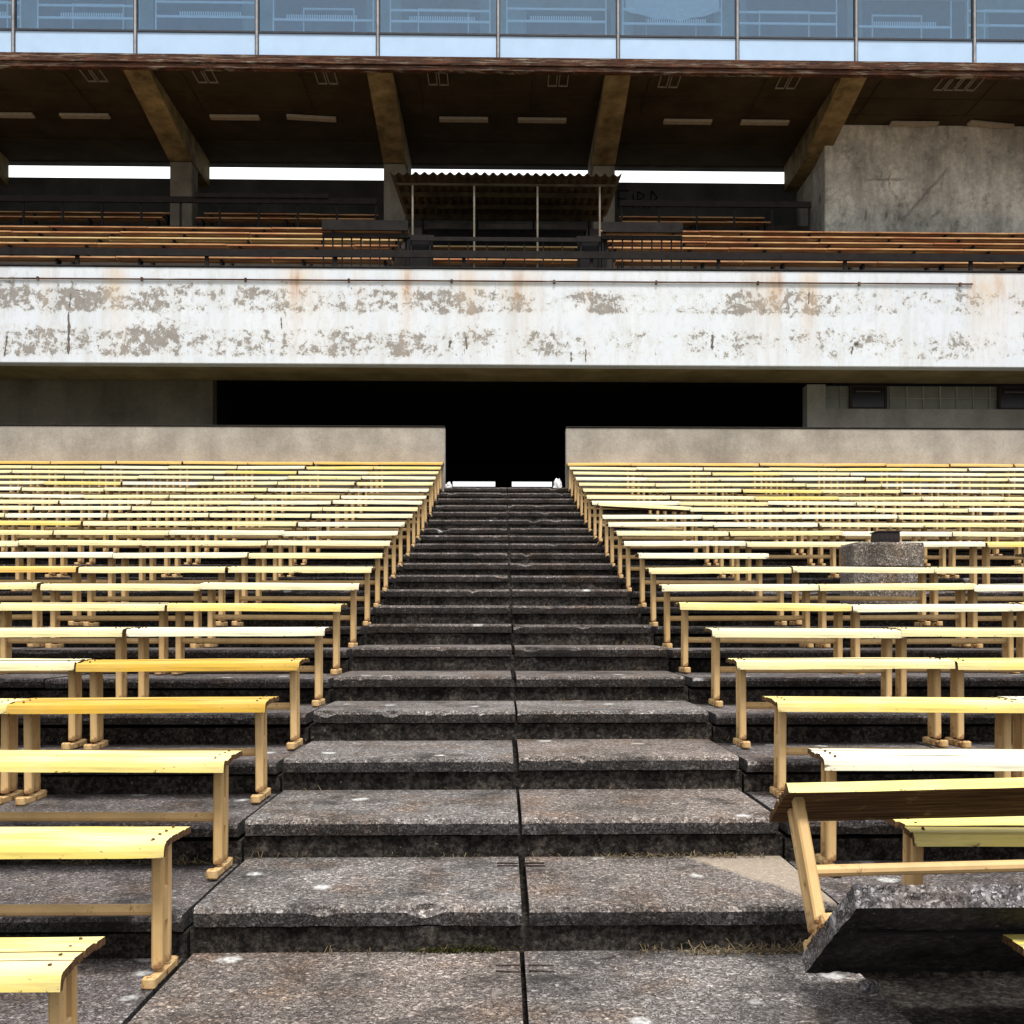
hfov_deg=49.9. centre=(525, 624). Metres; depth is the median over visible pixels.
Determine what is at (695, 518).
bench
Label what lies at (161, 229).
long bench
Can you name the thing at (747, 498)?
bench
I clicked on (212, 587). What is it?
bench
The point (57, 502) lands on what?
bench
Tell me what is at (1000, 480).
bench
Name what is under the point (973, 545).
bench
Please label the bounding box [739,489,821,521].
bench
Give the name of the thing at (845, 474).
bench
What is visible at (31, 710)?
bench
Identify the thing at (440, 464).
bench
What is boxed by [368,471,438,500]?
bench
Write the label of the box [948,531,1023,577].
bench
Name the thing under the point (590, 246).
cabinet
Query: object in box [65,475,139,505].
bench
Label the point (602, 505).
bench
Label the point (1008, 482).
bench
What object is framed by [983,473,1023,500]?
bench
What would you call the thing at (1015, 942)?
bench
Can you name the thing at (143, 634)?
bench
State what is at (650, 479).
bench
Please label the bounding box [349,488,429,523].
bench
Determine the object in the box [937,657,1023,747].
bench
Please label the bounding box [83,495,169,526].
bench
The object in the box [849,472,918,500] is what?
bench
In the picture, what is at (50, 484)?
bench
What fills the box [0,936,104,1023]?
bench
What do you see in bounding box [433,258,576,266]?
long bench
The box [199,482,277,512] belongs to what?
bench
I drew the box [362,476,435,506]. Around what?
bench
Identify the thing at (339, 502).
bench
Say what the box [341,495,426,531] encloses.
bench
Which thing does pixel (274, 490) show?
bench
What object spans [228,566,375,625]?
bench
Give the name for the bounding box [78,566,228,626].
bench
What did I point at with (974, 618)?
bench
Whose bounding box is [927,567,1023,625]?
bench
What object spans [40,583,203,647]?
bench
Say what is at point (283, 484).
bench
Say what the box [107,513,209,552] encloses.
bench
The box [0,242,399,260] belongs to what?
long bench
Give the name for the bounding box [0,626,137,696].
bench
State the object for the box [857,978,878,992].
rubble chunk
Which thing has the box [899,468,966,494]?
bench
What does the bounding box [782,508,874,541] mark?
bench
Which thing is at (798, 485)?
bench
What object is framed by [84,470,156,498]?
bench
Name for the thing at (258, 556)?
bench
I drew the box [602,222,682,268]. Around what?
baluster fence
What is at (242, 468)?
bench
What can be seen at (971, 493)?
bench
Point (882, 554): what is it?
concrete block
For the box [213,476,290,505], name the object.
bench
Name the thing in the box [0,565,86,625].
bench
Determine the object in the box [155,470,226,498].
bench
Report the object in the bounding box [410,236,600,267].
baluster fence
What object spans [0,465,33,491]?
bench
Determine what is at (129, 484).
bench
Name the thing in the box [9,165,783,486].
sky
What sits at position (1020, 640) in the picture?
bench
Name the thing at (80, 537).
bench
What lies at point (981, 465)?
bench
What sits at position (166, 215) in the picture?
long bench
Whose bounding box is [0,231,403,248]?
long bench
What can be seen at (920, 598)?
bench
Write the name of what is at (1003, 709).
bench
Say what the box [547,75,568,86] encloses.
ceiling vent
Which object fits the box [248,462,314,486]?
bench
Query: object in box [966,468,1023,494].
bench
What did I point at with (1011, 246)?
long bench
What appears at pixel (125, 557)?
bench
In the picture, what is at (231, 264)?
long bench
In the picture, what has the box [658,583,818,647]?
bench
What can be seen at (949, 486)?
bench
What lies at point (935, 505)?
bench
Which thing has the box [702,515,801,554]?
bench
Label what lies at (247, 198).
back railing
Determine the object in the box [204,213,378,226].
long bench
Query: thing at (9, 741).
bench
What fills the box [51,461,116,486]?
bench
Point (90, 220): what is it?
long bench
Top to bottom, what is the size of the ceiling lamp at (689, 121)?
0.099 m
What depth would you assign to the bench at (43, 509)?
13.83 m
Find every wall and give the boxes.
[0,424,445,491]
[565,426,1023,491]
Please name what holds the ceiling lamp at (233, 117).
attached to the grandstand
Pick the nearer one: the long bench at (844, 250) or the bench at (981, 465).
the bench at (981, 465)
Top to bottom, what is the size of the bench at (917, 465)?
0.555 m
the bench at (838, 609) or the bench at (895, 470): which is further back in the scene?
the bench at (895, 470)
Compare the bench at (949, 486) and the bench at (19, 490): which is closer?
the bench at (19, 490)
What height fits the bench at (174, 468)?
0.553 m
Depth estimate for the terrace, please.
6.27 m
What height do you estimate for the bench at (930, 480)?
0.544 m
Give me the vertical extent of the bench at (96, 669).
0.489 m
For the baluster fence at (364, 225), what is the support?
on the grandstand
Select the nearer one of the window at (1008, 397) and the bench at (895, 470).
the bench at (895, 470)
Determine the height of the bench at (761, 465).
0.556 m
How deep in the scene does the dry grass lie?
3.88 m
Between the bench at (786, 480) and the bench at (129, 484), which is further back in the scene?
the bench at (786, 480)
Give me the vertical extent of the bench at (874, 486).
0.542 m
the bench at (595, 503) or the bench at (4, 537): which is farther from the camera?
the bench at (595, 503)
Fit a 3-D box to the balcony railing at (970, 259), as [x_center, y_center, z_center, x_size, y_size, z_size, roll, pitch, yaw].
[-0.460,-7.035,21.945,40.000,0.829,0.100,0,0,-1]
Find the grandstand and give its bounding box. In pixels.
[0,0,1023,491]
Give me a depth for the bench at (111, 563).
9.87 m
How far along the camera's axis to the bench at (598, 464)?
20.36 m
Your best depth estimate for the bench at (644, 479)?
17.98 m
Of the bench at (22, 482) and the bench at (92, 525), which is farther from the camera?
the bench at (22, 482)
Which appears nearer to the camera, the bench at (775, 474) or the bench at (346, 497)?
the bench at (346, 497)
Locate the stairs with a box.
[128,487,910,1023]
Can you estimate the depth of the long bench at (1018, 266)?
23.09 m
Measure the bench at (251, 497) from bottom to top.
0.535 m
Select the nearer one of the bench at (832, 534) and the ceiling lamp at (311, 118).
the bench at (832, 534)
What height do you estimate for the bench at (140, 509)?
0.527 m
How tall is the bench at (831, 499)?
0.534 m
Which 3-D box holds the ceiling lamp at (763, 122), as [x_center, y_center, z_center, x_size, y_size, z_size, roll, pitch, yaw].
[6.130,-12.915,28.235,1.240,0.099,0.200,0,0,-1]
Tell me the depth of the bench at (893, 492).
16.45 m
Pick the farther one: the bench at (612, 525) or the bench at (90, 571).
the bench at (612, 525)
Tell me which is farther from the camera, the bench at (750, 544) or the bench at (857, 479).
the bench at (857, 479)
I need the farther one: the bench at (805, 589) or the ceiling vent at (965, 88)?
the ceiling vent at (965, 88)
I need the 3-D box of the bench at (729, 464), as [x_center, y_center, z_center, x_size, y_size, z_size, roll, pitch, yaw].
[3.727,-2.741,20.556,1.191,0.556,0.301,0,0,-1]
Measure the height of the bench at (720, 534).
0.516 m
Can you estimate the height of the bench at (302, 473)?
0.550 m
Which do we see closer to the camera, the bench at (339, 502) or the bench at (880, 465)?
the bench at (339, 502)
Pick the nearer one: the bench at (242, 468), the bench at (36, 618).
the bench at (36, 618)
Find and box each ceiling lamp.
[0,112,34,117]
[59,113,110,118]
[209,114,259,120]
[286,114,335,121]
[439,116,487,122]
[518,117,566,122]
[663,118,711,124]
[740,119,789,125]
[889,121,938,126]
[967,120,1013,128]
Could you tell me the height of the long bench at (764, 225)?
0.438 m
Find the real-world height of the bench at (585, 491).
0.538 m
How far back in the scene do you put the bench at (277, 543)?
10.71 m
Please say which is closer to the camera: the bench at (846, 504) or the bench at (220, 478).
the bench at (846, 504)
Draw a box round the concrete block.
[840,542,923,604]
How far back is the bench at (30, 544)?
10.65 m
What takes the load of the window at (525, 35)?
in the grandstand
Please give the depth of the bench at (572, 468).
19.56 m
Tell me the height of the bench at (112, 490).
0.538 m
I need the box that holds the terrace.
[0,488,1023,1023]
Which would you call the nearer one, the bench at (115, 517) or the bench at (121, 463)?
the bench at (115, 517)
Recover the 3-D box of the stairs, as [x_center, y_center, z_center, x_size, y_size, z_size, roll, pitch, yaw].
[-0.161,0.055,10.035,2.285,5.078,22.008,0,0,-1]
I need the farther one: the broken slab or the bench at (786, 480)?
the bench at (786, 480)
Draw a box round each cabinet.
[404,235,434,266]
[576,236,607,267]
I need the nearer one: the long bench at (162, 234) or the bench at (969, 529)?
the bench at (969, 529)
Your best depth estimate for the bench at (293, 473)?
18.66 m
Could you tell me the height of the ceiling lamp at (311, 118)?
0.099 m
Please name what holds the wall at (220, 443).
on the terrace
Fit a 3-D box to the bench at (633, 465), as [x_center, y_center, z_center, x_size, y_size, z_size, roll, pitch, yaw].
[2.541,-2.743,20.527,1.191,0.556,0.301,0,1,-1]
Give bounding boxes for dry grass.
[10,642,803,958]
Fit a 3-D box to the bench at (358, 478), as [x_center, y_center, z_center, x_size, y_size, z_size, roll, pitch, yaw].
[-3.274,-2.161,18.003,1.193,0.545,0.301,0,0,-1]
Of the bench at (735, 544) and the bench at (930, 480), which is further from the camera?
the bench at (930, 480)
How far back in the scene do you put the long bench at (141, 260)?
22.80 m
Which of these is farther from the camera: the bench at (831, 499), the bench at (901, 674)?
the bench at (831, 499)
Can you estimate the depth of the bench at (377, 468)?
19.51 m
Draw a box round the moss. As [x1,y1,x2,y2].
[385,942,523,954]
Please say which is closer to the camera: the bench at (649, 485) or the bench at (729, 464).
the bench at (649, 485)
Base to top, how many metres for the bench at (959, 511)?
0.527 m
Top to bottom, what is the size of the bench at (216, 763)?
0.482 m
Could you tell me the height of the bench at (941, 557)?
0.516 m
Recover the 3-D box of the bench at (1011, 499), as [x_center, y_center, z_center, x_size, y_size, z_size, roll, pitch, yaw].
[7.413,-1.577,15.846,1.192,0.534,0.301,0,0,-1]
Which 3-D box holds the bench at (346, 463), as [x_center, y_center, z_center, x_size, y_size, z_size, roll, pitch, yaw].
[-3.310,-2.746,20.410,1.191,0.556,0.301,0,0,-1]
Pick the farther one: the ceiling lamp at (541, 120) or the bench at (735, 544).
the ceiling lamp at (541, 120)
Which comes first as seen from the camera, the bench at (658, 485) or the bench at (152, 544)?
the bench at (152, 544)
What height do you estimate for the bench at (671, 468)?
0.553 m
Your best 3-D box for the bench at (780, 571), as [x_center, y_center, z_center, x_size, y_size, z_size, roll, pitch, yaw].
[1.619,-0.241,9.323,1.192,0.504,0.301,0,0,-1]
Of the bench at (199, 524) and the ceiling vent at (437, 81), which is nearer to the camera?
the bench at (199, 524)
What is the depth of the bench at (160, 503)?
14.65 m
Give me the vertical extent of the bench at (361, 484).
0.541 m
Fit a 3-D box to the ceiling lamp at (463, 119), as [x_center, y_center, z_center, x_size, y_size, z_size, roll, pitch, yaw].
[-1.588,-12.915,28.073,1.240,0.099,0.200,0,0,-1]
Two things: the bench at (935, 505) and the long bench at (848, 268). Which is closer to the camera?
the bench at (935, 505)
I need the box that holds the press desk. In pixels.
[424,228,585,247]
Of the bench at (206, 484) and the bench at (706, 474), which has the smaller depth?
the bench at (206, 484)
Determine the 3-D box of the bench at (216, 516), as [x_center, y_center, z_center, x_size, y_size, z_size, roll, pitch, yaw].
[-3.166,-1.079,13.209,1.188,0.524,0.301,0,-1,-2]
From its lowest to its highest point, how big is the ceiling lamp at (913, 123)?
0.099 m
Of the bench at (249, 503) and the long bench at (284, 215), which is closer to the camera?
the bench at (249, 503)
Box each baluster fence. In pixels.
[322,220,408,266]
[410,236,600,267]
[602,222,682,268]
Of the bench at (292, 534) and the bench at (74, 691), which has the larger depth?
the bench at (292, 534)
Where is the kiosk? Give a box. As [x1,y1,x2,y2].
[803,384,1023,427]
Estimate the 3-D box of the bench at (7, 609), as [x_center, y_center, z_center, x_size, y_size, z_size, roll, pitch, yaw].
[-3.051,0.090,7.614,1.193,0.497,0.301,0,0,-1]
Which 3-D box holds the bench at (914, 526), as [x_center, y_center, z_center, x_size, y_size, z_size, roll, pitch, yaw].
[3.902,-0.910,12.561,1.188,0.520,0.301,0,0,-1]
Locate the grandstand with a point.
(506, 374)
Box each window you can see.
[0,28,11,30]
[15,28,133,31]
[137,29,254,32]
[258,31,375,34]
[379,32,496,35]
[500,33,616,37]
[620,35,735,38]
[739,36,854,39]
[849,385,886,408]
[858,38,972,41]
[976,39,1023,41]
[997,386,1023,408]
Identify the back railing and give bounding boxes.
[0,193,376,227]
[620,200,810,230]
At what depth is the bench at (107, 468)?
19.41 m
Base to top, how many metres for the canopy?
2.579 m
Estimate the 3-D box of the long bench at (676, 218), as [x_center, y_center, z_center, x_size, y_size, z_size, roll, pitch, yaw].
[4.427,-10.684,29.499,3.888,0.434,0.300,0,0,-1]
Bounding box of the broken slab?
[802,884,1023,973]
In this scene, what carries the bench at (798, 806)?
on the broken slab
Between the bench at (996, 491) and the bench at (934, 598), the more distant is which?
the bench at (996, 491)
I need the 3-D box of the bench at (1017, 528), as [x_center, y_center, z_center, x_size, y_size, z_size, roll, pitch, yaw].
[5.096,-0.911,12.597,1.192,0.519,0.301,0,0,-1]
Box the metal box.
[870,531,901,541]
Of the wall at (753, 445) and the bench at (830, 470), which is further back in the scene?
the wall at (753, 445)
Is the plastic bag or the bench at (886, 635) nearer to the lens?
the bench at (886, 635)
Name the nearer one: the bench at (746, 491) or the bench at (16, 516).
the bench at (16, 516)
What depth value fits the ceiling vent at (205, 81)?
26.04 m
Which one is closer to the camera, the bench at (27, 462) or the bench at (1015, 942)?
the bench at (1015, 942)
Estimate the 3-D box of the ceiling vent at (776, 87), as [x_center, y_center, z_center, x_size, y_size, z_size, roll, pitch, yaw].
[6.252,-12.950,26.237,0.480,0.029,0.640,0,0,-1]
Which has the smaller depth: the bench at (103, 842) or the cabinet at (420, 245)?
the bench at (103, 842)
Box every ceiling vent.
[79,70,107,81]
[192,71,218,82]
[314,72,337,84]
[427,73,448,85]
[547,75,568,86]
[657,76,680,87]
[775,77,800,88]
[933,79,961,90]
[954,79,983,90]
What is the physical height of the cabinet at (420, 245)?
1.230 m
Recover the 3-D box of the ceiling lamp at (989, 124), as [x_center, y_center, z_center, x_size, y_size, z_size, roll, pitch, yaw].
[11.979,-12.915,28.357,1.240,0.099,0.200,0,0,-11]
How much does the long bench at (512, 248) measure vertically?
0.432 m
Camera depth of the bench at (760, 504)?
14.80 m
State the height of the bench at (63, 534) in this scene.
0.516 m
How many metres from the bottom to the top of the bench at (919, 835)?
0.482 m
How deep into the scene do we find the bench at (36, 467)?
19.36 m
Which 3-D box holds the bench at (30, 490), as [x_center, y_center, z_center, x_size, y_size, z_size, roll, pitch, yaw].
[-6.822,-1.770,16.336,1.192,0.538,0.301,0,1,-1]
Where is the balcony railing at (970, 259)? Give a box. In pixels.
[0,247,1023,270]
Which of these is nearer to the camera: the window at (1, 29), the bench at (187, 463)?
the bench at (187, 463)
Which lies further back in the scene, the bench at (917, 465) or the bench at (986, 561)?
the bench at (917, 465)
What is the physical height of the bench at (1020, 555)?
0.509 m
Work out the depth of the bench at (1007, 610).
7.67 m
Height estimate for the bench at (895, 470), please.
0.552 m
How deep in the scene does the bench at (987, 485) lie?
17.31 m
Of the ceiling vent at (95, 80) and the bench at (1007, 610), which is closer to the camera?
the bench at (1007, 610)
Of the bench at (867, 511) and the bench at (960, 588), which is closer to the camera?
the bench at (960, 588)
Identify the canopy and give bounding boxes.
[390,172,621,267]
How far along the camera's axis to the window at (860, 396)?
23.26 m
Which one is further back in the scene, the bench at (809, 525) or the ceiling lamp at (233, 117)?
the ceiling lamp at (233, 117)
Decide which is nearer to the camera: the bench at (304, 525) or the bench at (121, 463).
the bench at (304, 525)
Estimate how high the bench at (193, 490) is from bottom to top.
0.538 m
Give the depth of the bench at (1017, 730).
5.37 m
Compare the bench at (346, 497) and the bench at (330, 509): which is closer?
the bench at (330, 509)
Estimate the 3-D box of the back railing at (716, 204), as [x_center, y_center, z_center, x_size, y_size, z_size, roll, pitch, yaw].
[4.772,-9.925,27.656,4.800,1.450,0.100,0,0,-1]
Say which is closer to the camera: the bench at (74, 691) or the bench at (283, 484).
the bench at (74, 691)
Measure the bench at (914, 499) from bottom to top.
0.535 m
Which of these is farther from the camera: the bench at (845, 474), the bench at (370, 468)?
the bench at (370, 468)
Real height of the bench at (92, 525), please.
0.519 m
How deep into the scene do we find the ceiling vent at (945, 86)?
26.43 m
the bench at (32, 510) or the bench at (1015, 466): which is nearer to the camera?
the bench at (32, 510)
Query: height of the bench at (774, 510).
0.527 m
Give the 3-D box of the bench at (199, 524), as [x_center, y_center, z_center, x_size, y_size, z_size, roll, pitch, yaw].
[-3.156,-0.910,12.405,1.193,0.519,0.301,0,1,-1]
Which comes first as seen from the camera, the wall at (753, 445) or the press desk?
the wall at (753, 445)
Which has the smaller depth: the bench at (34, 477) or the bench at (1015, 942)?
the bench at (1015, 942)
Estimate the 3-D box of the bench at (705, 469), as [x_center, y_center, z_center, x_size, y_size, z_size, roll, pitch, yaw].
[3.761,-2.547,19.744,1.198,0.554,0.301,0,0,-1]
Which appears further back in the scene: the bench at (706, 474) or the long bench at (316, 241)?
the long bench at (316, 241)
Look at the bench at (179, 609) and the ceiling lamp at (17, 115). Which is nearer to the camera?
the bench at (179, 609)
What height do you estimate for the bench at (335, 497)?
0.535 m
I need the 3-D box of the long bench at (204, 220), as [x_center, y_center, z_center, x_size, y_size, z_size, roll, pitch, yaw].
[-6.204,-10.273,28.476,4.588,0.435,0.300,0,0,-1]
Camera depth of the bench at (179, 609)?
7.57 m
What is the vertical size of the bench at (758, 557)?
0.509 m
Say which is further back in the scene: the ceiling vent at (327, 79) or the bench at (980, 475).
the ceiling vent at (327, 79)
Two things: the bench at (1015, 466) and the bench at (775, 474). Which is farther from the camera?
the bench at (1015, 466)
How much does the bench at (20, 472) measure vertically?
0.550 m
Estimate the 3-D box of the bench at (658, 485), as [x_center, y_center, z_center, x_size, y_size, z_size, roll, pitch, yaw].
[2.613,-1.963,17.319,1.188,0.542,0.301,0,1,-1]
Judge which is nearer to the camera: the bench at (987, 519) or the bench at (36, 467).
the bench at (987, 519)
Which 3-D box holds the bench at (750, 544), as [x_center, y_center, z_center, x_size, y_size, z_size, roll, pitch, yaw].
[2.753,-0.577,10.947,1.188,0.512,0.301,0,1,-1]
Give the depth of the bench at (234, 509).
13.88 m
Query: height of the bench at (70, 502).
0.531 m
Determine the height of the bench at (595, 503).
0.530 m
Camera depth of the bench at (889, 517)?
13.23 m
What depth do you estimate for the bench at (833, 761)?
4.42 m
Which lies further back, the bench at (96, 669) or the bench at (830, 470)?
the bench at (830, 470)
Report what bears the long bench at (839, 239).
on the grandstand
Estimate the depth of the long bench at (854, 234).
27.12 m
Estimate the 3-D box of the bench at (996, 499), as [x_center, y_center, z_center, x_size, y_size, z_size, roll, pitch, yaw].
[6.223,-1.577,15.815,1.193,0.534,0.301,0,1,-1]
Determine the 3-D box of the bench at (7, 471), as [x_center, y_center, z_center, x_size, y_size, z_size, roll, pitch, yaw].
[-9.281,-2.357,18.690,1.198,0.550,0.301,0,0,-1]
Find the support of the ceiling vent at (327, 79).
attached to the grandstand
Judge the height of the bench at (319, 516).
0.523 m
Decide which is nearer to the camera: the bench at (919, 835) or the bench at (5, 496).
the bench at (919, 835)
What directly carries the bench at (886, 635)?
on the terrace
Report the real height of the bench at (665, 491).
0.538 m
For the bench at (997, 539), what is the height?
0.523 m
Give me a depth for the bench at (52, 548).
11.44 m
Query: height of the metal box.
0.105 m
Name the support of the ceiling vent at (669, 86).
attached to the grandstand
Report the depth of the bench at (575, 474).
18.77 m
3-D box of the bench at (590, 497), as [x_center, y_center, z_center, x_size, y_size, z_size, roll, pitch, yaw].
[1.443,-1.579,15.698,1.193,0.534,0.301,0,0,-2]
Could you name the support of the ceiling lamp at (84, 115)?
attached to the grandstand
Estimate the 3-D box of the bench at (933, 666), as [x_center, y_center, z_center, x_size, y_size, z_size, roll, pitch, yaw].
[1.733,0.425,6.106,1.192,0.490,0.301,0,-1,-2]
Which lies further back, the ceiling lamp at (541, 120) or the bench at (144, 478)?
the ceiling lamp at (541, 120)
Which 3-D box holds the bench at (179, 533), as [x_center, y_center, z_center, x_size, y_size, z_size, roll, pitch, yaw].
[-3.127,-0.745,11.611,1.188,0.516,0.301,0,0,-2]
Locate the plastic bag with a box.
[553,478,561,487]
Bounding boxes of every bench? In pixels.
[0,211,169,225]
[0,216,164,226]
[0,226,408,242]
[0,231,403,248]
[0,236,402,244]
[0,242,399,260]
[0,256,392,266]
[0,461,51,480]
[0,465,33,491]
[0,470,13,498]
[0,475,65,504]
[0,481,45,512]
[0,487,24,519]
[0,494,84,526]
[0,500,60,526]
[0,506,36,539]
[0,513,7,551]
[0,521,83,563]
[0,530,56,576]
[0,541,22,590]
[0,551,116,602]
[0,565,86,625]
[0,582,49,646]
[0,602,170,674]
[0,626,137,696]
[0,658,95,749]
[0,698,23,804]
[0,750,241,879]
[0,825,190,989]
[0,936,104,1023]
[5,513,108,551]
[6,696,278,805]
[12,470,85,498]
[18,540,145,590]
[22,487,104,519]
[32,465,101,492]
[34,506,132,540]
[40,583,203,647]
[44,481,122,512]
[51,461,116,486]
[54,530,171,576]
[60,500,151,530]
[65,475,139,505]
[71,255,390,266]
[76,657,309,749]
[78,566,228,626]
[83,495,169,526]
[83,521,191,563]
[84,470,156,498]
[101,466,171,492]
[104,487,186,519]
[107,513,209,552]
[113,552,248,602]
[117,461,185,486]
[122,481,200,512]
[126,626,329,706]
[132,506,231,540]
[139,476,213,505]
[142,540,267,590]
[151,500,241,526]
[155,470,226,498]
[167,602,347,674]
[169,466,237,492]
[169,494,258,526]
[169,530,285,576]
[183,461,250,486]
[185,488,267,520]
[190,521,297,564]
[196,217,374,226]
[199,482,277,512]
[200,582,362,647]
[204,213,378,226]
[209,513,311,552]
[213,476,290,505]
[226,471,299,492]
[227,506,322,540]
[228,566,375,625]
[238,466,305,492]
[240,501,332,530]
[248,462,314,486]
[249,552,384,607]
[255,495,340,527]
[268,488,348,520]
[268,540,392,590]
[278,482,356,512]
[283,530,399,577]
[288,476,363,505]
[298,471,369,492]
[298,522,405,566]
[306,466,374,492]
[312,514,413,556]
[314,461,378,487]
[323,507,418,546]
[333,500,422,539]
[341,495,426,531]
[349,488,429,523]
[357,482,433,515]
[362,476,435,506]
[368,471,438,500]
[373,466,441,493]
[379,462,443,488]
[433,245,576,250]
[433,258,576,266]
[566,463,630,489]
[569,466,636,496]
[572,472,642,502]
[574,477,646,508]
[578,483,654,516]
[582,489,662,524]
[585,495,669,532]
[590,501,679,539]
[596,502,690,544]
[598,230,1023,237]
[601,515,701,556]
[606,522,713,565]
[607,235,1023,249]
[607,241,1023,249]
[607,247,1023,262]
[613,531,728,578]
[614,260,1023,270]
[617,259,1005,270]
[618,216,764,229]
[621,541,745,592]
[623,221,770,230]
[630,463,694,487]
[635,553,768,607]
[636,467,702,493]
[642,472,710,493]
[645,566,791,625]
[647,477,719,506]
[655,483,730,513]
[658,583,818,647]
[659,489,740,521]
[670,495,754,527]
[674,602,851,673]
[680,502,767,527]
[688,507,782,541]
[695,463,758,488]
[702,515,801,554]
[703,467,770,493]
[704,627,903,706]
[710,472,780,500]
[713,522,817,565]
[720,477,792,506]
[726,657,954,748]
[728,483,805,513]
[728,530,841,577]
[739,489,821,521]
[744,541,857,591]
[755,496,838,527]
[758,463,822,488]
[762,696,1023,798]
[767,501,855,528]
[769,468,835,493]
[769,777,1023,950]
[778,472,849,500]
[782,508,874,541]
[789,566,934,625]
[792,477,864,506]
[798,514,897,554]
[805,483,881,513]
[808,748,1023,864]
[815,582,974,647]
[816,522,923,565]
[820,463,885,488]
[821,489,900,521]
[832,468,901,494]
[837,496,920,528]
[839,531,951,577]
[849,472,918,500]
[849,603,1023,673]
[855,502,942,536]
[864,478,936,506]
[866,541,985,590]
[873,508,967,541]
[880,483,957,513]
[882,464,948,488]
[884,816,1023,884]
[887,627,1023,696]
[896,515,996,554]
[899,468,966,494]
[899,489,979,521]
[917,473,986,500]
[919,497,1003,528]
[921,522,1023,565]
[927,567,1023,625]
[935,478,1008,507]
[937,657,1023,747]
[940,502,1023,528]
[948,464,1012,483]
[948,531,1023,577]
[954,484,1023,513]
[964,508,1023,541]
[964,584,1023,648]
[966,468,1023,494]
[976,490,1023,521]
[982,542,1023,583]
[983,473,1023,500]
[992,515,1023,554]
[996,696,1023,777]
[1000,497,1023,528]
[1002,934,1023,955]
[1005,478,1023,507]
[1005,602,1023,657]
[1011,464,1023,488]
[1015,553,1023,601]

